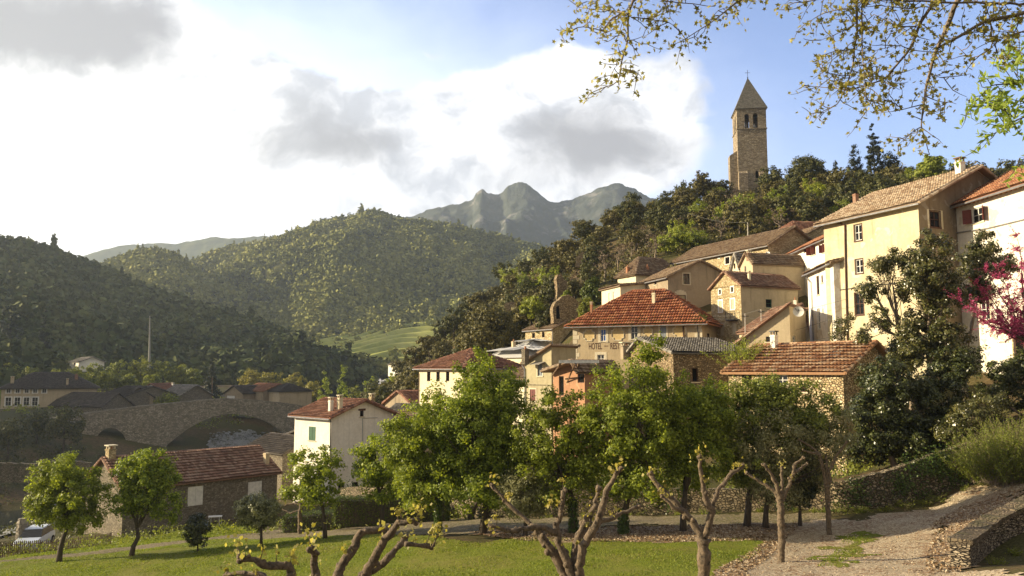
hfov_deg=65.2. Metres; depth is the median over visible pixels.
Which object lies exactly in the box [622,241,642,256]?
bare tree
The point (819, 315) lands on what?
window
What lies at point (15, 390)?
window
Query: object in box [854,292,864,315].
window
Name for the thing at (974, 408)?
viburnum shrub
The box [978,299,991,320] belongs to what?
window
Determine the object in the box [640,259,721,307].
brown gable house
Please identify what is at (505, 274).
spring oak
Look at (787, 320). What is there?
dish house
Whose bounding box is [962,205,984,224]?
window
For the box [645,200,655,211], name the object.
holm oak
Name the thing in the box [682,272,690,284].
window
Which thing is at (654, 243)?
bare tree
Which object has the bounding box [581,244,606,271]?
holm oak
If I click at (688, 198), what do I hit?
holm oak
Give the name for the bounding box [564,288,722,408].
hotel
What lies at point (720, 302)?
window
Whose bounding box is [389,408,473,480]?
brown roof outbuilding
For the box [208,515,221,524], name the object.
garden table
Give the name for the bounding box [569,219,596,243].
holm oak
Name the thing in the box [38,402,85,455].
chestnut tree
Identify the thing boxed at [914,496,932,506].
weed clump
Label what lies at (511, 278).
holm oak
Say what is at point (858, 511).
weed clump
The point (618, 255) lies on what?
bare tree
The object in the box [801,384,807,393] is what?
window
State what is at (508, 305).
ruined terrace wall
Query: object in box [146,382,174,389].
white house
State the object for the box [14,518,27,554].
gate pillar
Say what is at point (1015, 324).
redbud tree
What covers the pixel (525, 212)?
rocky peak mountain
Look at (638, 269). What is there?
pale house
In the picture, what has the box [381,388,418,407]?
house
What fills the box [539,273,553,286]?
holm oak
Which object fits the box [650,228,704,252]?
spring oak
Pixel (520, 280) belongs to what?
spring oak
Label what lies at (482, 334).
holm oak
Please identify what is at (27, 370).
plane tree
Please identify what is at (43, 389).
manor house
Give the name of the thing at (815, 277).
narrow white house
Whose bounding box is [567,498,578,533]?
ivy
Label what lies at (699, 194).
holm oak
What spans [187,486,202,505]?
window
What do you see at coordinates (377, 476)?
field maple
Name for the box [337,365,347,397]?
ash tree
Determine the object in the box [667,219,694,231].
spring oak
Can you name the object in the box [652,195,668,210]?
holm oak
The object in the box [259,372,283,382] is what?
poplar tree
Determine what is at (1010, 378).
laurel bush
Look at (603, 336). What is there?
window
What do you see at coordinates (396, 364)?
holm oak
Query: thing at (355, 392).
alder tree
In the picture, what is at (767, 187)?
holm oak
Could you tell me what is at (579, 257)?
castle remains
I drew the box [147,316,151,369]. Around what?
mast
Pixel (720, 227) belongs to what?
bare tree
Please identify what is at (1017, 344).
door
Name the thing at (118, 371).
plane tree
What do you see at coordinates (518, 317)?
holm oak
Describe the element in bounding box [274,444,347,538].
field maple
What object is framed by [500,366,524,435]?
tan rear house
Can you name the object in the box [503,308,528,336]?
holm oak
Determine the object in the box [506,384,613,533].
field maple
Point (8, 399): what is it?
window
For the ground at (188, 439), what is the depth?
141.53 m
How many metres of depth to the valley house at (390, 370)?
326.62 m
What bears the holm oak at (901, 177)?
on the ground at (188, 439)
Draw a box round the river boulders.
[208,431,264,446]
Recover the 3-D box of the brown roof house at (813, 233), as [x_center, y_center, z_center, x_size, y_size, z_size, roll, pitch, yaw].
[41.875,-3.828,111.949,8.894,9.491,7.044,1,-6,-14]
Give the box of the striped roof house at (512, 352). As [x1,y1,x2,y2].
[489,339,549,363]
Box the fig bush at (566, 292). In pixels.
[560,290,571,296]
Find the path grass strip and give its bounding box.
[804,531,883,567]
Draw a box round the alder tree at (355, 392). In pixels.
[346,385,360,397]
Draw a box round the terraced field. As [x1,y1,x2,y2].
[319,320,468,375]
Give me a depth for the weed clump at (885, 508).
41.25 m
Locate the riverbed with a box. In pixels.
[203,429,261,448]
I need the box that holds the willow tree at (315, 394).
[303,380,321,402]
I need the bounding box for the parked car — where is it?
[13,524,54,549]
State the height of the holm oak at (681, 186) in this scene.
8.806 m
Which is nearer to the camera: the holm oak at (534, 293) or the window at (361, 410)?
the window at (361, 410)
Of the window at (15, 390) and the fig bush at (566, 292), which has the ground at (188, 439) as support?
the fig bush at (566, 292)
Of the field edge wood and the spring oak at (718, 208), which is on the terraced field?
the field edge wood
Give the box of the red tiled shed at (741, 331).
[736,303,809,341]
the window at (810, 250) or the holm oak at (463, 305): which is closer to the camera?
the window at (810, 250)
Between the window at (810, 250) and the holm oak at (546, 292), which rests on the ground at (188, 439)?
the holm oak at (546, 292)
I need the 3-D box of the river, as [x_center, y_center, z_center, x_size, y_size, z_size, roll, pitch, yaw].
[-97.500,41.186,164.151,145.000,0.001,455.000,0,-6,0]
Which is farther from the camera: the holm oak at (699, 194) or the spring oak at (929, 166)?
the holm oak at (699, 194)
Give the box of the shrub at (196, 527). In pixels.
[181,512,213,550]
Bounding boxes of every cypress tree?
[203,359,222,398]
[864,123,883,175]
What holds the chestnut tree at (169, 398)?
on the ground at (188, 439)
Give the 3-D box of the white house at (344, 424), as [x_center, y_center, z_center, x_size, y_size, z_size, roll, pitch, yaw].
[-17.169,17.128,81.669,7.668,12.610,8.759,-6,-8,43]
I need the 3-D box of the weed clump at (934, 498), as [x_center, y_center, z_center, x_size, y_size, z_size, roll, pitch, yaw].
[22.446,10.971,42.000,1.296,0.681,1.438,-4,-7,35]
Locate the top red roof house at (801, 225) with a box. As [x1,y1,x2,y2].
[779,221,815,229]
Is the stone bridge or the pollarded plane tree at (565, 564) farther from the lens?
the stone bridge
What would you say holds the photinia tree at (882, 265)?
on the ground at (188, 439)
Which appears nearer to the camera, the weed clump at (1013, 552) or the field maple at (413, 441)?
the weed clump at (1013, 552)
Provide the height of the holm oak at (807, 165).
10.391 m
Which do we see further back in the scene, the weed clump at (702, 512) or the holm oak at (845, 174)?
the holm oak at (845, 174)
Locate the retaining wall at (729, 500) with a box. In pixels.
[340,440,984,517]
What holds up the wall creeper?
attached to the retaining wall at (729, 500)
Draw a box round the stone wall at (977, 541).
[947,495,1023,568]
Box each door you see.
[560,376,563,395]
[675,290,686,300]
[1012,339,1023,356]
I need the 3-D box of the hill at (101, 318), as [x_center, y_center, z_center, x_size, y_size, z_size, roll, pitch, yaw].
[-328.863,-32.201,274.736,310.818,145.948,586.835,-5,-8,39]
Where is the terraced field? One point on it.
(379, 343)
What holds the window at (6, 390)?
in the manor house at (43, 389)
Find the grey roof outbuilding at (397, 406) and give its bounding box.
[389,403,416,410]
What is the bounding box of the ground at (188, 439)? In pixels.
[0,195,1023,575]
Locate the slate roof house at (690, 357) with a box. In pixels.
[619,336,742,443]
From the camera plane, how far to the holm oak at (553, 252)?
167.69 m
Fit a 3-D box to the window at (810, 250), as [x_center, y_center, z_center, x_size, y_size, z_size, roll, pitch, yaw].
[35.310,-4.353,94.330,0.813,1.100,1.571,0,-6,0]
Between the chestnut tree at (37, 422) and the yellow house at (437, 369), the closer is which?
the yellow house at (437, 369)
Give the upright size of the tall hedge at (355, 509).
1.930 m
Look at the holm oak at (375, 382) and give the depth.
172.03 m
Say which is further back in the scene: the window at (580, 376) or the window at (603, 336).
the window at (603, 336)
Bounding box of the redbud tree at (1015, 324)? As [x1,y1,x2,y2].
[943,224,1023,345]
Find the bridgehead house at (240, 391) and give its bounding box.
[223,385,257,399]
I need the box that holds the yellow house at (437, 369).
[412,348,524,420]
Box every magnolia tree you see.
[885,227,979,402]
[950,228,1019,399]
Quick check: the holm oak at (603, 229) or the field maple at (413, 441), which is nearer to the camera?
the field maple at (413, 441)
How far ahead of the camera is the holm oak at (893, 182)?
133.86 m
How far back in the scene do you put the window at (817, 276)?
74.19 m
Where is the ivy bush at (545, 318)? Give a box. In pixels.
[535,303,550,332]
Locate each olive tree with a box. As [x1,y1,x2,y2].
[489,464,562,535]
[725,400,862,527]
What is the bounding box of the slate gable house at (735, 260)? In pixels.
[728,253,742,270]
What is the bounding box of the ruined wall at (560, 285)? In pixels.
[554,274,584,299]
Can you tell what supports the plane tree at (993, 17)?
on the ground at (188, 439)
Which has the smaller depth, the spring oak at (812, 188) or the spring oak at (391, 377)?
the spring oak at (812, 188)
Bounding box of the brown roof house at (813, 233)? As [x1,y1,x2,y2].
[802,226,823,238]
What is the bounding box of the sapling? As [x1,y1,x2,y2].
[828,311,856,340]
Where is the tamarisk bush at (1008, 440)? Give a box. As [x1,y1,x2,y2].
[957,409,1023,474]
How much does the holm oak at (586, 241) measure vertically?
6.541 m
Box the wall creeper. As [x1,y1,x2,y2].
[337,431,977,514]
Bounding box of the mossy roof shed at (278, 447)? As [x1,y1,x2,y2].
[248,432,293,500]
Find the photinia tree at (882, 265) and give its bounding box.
[848,247,913,409]
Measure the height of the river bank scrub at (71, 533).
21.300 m
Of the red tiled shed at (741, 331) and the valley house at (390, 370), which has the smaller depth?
the red tiled shed at (741, 331)
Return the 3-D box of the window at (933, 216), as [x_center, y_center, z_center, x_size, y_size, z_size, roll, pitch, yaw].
[33.080,-5.361,62.636,1.256,1.446,0.270,2,-6,-23]
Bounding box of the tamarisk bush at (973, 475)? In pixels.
[934,438,1022,483]
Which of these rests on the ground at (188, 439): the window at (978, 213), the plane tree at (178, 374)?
the plane tree at (178, 374)
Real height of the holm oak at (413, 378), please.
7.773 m
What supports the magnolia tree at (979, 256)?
on the ground at (188, 439)
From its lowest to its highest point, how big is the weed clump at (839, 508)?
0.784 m
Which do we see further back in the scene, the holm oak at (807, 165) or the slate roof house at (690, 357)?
the holm oak at (807, 165)
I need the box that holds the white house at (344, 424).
[287,393,399,502]
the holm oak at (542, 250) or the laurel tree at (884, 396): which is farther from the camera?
the holm oak at (542, 250)
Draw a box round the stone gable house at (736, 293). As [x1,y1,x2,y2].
[707,270,801,342]
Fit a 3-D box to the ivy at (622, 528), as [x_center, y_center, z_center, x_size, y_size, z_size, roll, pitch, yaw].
[5.384,11.252,38.549,0.698,1.415,0.673,0,-6,0]
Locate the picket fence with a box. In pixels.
[0,532,111,556]
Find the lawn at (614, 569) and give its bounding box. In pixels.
[0,534,762,575]
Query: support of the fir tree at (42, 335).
on the hill at (101, 318)
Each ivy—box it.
[433,498,442,536]
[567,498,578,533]
[617,507,629,534]
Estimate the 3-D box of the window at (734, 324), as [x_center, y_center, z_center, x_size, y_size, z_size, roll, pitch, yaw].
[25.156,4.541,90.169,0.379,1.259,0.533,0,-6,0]
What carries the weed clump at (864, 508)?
on the ground at (188, 439)
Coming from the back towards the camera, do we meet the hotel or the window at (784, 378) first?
the hotel
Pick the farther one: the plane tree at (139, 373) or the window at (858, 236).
the plane tree at (139, 373)
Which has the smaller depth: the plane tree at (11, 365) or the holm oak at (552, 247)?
the holm oak at (552, 247)
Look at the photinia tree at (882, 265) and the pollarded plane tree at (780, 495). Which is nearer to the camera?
the pollarded plane tree at (780, 495)
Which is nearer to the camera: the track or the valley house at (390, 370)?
the track
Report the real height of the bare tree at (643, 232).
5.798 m
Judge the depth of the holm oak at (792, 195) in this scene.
138.58 m
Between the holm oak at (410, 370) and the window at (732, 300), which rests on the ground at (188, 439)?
the holm oak at (410, 370)
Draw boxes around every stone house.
[522,319,571,344]
[669,225,812,270]
[720,330,902,474]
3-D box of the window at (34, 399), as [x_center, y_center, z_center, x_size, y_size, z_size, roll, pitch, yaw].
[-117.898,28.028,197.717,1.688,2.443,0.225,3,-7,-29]
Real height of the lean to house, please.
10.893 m
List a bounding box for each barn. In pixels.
[108,385,178,406]
[131,387,155,404]
[167,384,213,400]
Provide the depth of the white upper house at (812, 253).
94.88 m
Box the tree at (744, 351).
[700,335,773,366]
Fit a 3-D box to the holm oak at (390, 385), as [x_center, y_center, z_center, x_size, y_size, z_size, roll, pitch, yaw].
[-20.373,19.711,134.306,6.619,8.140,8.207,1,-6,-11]
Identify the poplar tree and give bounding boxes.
[237,368,263,384]
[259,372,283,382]
[281,371,307,386]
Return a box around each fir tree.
[0,306,23,338]
[38,300,51,348]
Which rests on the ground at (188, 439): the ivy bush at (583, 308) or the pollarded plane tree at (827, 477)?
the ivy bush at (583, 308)
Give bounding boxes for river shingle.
[0,502,56,535]
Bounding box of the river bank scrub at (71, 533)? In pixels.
[0,419,102,551]
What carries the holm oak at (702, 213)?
on the ground at (188, 439)
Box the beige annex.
[737,250,804,297]
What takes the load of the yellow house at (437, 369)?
on the ground at (188, 439)
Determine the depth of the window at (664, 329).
87.84 m
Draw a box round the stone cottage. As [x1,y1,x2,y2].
[84,444,282,536]
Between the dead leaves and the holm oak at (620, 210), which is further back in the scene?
the holm oak at (620, 210)
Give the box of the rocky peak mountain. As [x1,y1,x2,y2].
[404,182,658,247]
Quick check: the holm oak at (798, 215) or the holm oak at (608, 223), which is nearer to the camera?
the holm oak at (798, 215)
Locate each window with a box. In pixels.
[4,396,12,405]
[5,389,11,393]
[13,396,21,405]
[14,389,20,393]
[22,396,30,405]
[23,389,29,393]
[31,396,38,405]
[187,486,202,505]
[248,481,261,495]
[307,426,315,441]
[358,408,365,417]
[529,388,536,401]
[536,363,543,376]
[578,374,583,382]
[595,352,606,359]
[598,327,607,342]
[628,327,640,340]
[658,326,667,336]
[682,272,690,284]
[691,368,699,382]
[718,298,722,312]
[725,256,729,264]
[730,297,734,309]
[733,323,735,333]
[739,374,751,385]
[766,299,770,308]
[777,375,787,386]
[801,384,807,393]
[806,246,814,256]
[816,276,819,295]
[816,306,820,329]
[819,244,824,253]
[853,223,862,241]
[854,258,863,274]
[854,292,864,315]
[929,210,941,228]
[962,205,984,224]
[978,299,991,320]
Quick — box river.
[0,510,36,528]
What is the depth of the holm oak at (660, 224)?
140.52 m
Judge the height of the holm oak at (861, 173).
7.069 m
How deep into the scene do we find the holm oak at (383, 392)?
128.83 m
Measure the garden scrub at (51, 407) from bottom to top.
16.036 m
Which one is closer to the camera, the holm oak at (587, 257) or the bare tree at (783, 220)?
the bare tree at (783, 220)
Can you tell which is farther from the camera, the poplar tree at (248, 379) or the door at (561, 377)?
the poplar tree at (248, 379)
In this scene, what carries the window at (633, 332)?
in the hotel
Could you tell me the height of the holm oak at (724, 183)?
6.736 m
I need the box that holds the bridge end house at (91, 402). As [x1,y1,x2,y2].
[48,392,135,412]
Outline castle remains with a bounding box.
[575,252,597,267]
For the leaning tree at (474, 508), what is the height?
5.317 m
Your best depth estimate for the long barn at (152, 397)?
205.66 m
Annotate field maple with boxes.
[20,447,118,561]
[103,447,187,555]
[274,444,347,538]
[347,433,402,526]
[370,378,472,536]
[425,345,536,534]
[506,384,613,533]
[575,331,694,532]
[643,368,741,531]
[710,368,848,526]
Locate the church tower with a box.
[728,70,767,195]
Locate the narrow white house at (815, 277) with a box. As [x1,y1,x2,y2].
[801,257,844,341]
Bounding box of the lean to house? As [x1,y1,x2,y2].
[598,281,646,304]
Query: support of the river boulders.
on the riverbed
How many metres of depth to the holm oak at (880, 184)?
127.96 m
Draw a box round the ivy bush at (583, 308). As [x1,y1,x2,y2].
[576,297,594,316]
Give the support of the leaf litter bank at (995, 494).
on the path
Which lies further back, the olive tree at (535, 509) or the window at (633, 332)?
the window at (633, 332)
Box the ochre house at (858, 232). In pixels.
[813,156,996,379]
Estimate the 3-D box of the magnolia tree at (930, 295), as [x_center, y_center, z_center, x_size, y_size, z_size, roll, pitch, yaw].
[27.032,2.800,51.940,6.023,13.656,3.852,0,-6,0]
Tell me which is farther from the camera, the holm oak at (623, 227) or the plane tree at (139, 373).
the plane tree at (139, 373)
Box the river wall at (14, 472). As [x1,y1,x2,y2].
[0,460,91,482]
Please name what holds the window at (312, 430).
in the white house at (344, 424)
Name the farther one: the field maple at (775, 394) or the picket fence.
the picket fence
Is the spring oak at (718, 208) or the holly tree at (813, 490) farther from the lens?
the spring oak at (718, 208)
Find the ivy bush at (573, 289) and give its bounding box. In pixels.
[567,280,582,298]
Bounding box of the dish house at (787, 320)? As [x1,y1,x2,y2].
[733,297,808,346]
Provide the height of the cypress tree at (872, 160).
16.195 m
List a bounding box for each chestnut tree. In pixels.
[0,416,34,462]
[17,408,53,443]
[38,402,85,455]
[151,391,181,403]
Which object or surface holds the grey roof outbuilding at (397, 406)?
on the ground at (188, 439)
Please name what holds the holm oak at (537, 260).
on the ground at (188, 439)
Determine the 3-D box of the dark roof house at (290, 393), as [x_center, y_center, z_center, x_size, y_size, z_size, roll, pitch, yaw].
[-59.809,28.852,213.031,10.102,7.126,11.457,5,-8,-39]
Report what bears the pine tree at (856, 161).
on the ground at (188, 439)
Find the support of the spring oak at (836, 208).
on the ground at (188, 439)
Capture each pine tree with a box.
[831,160,838,185]
[845,144,863,178]
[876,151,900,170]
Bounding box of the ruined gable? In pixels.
[550,294,579,323]
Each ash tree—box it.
[316,371,332,399]
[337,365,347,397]
[359,376,374,392]
[952,20,1023,188]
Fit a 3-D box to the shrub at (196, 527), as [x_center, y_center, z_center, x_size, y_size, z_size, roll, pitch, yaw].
[-17.128,13.470,43.617,1.649,2.386,1.923,0,-6,0]
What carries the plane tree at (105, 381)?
on the ground at (188, 439)
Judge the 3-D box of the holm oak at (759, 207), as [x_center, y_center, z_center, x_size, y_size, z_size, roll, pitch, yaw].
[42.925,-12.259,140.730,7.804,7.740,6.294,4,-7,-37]
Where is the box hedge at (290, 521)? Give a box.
[281,508,376,532]
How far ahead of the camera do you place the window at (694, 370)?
67.42 m
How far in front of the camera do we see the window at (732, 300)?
90.59 m
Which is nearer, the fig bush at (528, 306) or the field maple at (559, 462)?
the field maple at (559, 462)
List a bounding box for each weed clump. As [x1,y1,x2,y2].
[700,506,720,514]
[808,507,818,512]
[832,502,853,514]
[854,508,868,513]
[857,505,873,511]
[878,503,894,512]
[889,496,914,508]
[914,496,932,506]
[925,491,950,502]
[958,484,970,490]
[973,477,993,485]
[986,555,1009,564]
[1005,547,1023,555]
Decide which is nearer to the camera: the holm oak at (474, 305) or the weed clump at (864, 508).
the weed clump at (864, 508)
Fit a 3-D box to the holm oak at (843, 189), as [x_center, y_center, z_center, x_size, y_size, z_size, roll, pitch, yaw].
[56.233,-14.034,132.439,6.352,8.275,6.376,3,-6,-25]
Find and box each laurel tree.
[579,277,603,304]
[839,344,989,466]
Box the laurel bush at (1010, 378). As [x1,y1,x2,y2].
[973,347,1023,415]
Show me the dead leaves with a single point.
(649, 533)
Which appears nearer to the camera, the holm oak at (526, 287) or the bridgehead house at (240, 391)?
the holm oak at (526, 287)
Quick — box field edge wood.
[342,314,436,379]
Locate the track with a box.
[0,511,833,561]
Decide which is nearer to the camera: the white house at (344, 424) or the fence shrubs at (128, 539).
the fence shrubs at (128, 539)
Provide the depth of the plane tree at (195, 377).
265.38 m
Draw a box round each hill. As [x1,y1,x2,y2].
[0,233,381,393]
[83,236,270,262]
[100,242,348,349]
[188,203,548,339]
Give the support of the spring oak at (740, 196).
on the ground at (188, 439)
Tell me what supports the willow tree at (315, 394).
on the ground at (188, 439)
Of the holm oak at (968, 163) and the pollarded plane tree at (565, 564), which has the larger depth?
the holm oak at (968, 163)
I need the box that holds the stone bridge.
[17,398,304,446]
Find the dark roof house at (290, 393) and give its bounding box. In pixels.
[268,383,313,405]
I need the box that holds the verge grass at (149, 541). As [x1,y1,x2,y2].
[1,524,254,559]
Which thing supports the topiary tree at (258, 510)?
on the lawn at (614, 569)
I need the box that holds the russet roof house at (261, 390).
[252,383,280,400]
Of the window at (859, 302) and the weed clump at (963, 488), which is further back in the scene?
the window at (859, 302)
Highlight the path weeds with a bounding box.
[817,533,864,566]
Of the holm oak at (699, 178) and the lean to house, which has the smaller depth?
the lean to house
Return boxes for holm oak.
[363,383,390,405]
[364,378,379,390]
[372,380,389,390]
[373,381,402,401]
[389,360,406,378]
[389,376,418,394]
[396,364,418,379]
[400,374,418,389]
[401,345,430,364]
[416,335,441,360]
[429,341,452,359]
[430,319,453,342]
[441,306,467,342]
[450,344,460,352]
[453,335,471,350]
[456,295,473,323]
[456,299,521,353]
[463,291,493,308]
[467,302,492,320]
[487,285,504,302]
[490,261,514,288]
[492,313,514,337]
[500,289,519,304]
[501,272,530,292]
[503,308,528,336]
[510,294,547,324]
[511,276,539,300]
[514,258,532,274]
[514,293,530,321]
[527,284,555,304]
[530,254,551,269]
[531,246,552,258]
[536,256,567,276]
[538,279,554,306]
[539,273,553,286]
[545,246,555,255]
[547,273,576,290]
[549,241,567,259]
[554,238,580,256]
[562,254,577,271]
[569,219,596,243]
[574,223,590,247]
[577,263,603,280]
[581,235,598,253]
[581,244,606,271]
[584,240,613,263]
[589,225,612,242]
[599,208,623,230]
[600,212,618,227]
[614,199,642,227]
[619,216,639,240]
[622,192,642,210]
[623,229,648,250]
[625,200,646,220]
[641,201,668,231]
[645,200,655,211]
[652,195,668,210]
[653,212,675,234]
[654,201,680,215]
[659,189,677,206]
[670,205,693,226]
[671,187,698,213]
[672,179,696,208]
[687,208,717,231]
[688,181,709,202]
[691,170,715,203]
[702,192,727,209]
[708,188,725,201]
[714,179,734,195]
[722,200,760,233]
[738,216,771,234]
[739,197,776,220]
[755,165,784,195]
[757,180,786,198]
[770,185,803,222]
[782,152,829,188]
[784,174,802,191]
[790,192,824,220]
[794,197,825,221]
[799,172,828,191]
[799,191,816,198]
[821,185,846,208]
[822,167,861,195]
[830,179,866,207]
[854,166,874,184]
[857,173,893,196]
[863,174,895,188]
[881,163,914,183]
[890,173,914,186]
[899,174,934,183]
[949,160,985,170]
[994,158,1015,176]
[1000,159,1023,174]
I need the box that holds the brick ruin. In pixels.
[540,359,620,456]
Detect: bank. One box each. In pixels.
[909,490,1023,575]
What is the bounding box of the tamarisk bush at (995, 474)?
[941,418,1023,486]
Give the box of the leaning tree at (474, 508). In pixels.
[467,460,504,519]
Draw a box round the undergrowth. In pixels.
[386,188,840,383]
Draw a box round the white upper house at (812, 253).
[786,235,824,296]
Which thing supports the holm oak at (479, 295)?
on the ground at (188, 439)
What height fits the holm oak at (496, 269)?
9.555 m
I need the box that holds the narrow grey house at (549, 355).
[520,343,580,448]
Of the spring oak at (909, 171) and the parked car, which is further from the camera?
the spring oak at (909, 171)
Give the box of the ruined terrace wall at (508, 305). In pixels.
[504,301,517,312]
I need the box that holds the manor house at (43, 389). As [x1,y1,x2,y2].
[0,372,99,408]
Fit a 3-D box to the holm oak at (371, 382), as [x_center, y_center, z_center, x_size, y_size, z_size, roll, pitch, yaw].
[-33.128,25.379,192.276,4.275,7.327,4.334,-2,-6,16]
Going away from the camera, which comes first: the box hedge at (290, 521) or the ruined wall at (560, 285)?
the box hedge at (290, 521)
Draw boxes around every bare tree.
[569,269,589,282]
[590,248,619,280]
[606,243,632,271]
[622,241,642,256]
[635,225,650,238]
[638,229,670,257]
[705,214,735,240]
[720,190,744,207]
[762,208,793,228]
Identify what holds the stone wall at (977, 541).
on the ground at (188, 439)
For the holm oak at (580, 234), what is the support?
on the ground at (188, 439)
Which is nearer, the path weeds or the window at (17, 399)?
the path weeds
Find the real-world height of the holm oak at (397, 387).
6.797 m
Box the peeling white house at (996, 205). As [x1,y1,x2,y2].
[950,168,1023,373]
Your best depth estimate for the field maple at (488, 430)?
39.82 m
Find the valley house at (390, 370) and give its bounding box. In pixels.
[387,363,397,375]
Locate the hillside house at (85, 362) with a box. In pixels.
[68,357,105,371]
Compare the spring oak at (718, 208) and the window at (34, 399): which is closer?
the spring oak at (718, 208)
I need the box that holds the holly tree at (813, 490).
[784,444,825,525]
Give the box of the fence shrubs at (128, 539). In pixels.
[0,520,231,556]
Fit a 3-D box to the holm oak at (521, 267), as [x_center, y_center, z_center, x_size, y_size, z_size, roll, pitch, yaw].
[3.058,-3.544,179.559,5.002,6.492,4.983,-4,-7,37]
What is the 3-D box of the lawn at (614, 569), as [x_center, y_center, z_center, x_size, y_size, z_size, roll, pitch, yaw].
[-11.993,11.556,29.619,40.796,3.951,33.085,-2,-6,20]
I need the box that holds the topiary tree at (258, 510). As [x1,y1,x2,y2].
[231,489,283,546]
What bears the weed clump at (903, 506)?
on the ground at (188, 439)
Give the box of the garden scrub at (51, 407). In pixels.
[0,388,253,428]
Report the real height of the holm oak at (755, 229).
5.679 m
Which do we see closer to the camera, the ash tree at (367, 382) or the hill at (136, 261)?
the ash tree at (367, 382)
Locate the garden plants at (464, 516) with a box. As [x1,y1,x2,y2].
[209,387,994,535]
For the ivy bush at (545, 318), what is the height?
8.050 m
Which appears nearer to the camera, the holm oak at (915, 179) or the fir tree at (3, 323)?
the holm oak at (915, 179)
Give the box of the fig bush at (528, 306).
[518,295,548,322]
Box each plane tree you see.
[0,363,19,374]
[15,366,38,378]
[65,366,93,382]
[80,362,111,382]
[94,370,118,391]
[104,359,133,385]
[117,373,140,386]
[123,355,153,382]
[141,374,161,385]
[149,360,176,382]
[168,364,189,384]
[183,368,203,384]
[216,497,447,575]
[482,454,640,575]
[552,0,1023,163]
[641,442,747,575]
[745,456,808,562]
[797,438,847,534]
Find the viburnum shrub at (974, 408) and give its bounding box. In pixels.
[929,391,1020,445]
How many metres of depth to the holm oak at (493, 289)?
179.90 m
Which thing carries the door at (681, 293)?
in the brown gable house at (692, 281)
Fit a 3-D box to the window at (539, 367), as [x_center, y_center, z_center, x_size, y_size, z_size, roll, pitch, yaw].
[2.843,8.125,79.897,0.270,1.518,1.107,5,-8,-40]
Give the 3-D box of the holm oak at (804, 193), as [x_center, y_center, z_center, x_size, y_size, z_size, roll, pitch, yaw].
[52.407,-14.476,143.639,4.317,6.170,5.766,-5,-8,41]
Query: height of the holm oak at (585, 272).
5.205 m
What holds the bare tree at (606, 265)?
on the ground at (188, 439)
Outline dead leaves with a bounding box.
[471,522,797,575]
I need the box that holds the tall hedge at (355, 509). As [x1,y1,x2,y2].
[331,494,450,526]
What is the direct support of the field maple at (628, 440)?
on the ground at (188, 439)
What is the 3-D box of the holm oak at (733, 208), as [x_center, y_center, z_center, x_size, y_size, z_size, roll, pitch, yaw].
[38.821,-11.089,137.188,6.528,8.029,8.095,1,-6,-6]
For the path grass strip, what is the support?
on the path
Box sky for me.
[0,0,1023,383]
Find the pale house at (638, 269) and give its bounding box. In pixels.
[613,256,669,282]
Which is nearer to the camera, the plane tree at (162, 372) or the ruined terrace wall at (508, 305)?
the ruined terrace wall at (508, 305)
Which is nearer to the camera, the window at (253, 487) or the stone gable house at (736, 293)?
the window at (253, 487)
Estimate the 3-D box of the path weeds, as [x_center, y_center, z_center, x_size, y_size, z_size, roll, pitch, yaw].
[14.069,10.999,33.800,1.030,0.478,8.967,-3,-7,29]
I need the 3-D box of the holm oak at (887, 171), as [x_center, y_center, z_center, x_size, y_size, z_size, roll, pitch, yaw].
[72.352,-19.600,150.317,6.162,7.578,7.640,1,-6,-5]
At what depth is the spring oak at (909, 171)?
143.75 m
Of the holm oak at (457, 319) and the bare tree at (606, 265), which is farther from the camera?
the holm oak at (457, 319)
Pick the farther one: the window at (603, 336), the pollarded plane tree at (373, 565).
the window at (603, 336)
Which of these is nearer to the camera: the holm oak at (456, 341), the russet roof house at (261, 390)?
the holm oak at (456, 341)
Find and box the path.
[742,482,1023,575]
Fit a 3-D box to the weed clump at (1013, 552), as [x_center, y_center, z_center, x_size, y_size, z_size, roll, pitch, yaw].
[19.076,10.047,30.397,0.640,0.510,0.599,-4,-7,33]
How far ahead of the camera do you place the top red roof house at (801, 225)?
120.71 m
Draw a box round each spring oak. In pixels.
[389,373,398,380]
[497,267,517,292]
[515,269,542,287]
[537,265,559,284]
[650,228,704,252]
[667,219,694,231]
[683,227,708,245]
[687,199,707,213]
[711,210,736,229]
[714,197,739,216]
[733,193,754,210]
[760,206,787,228]
[763,184,788,203]
[802,178,826,195]
[829,198,850,212]
[904,166,914,180]
[910,154,954,178]
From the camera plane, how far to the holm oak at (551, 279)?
127.08 m
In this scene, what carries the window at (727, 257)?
in the long stone house at (785, 240)

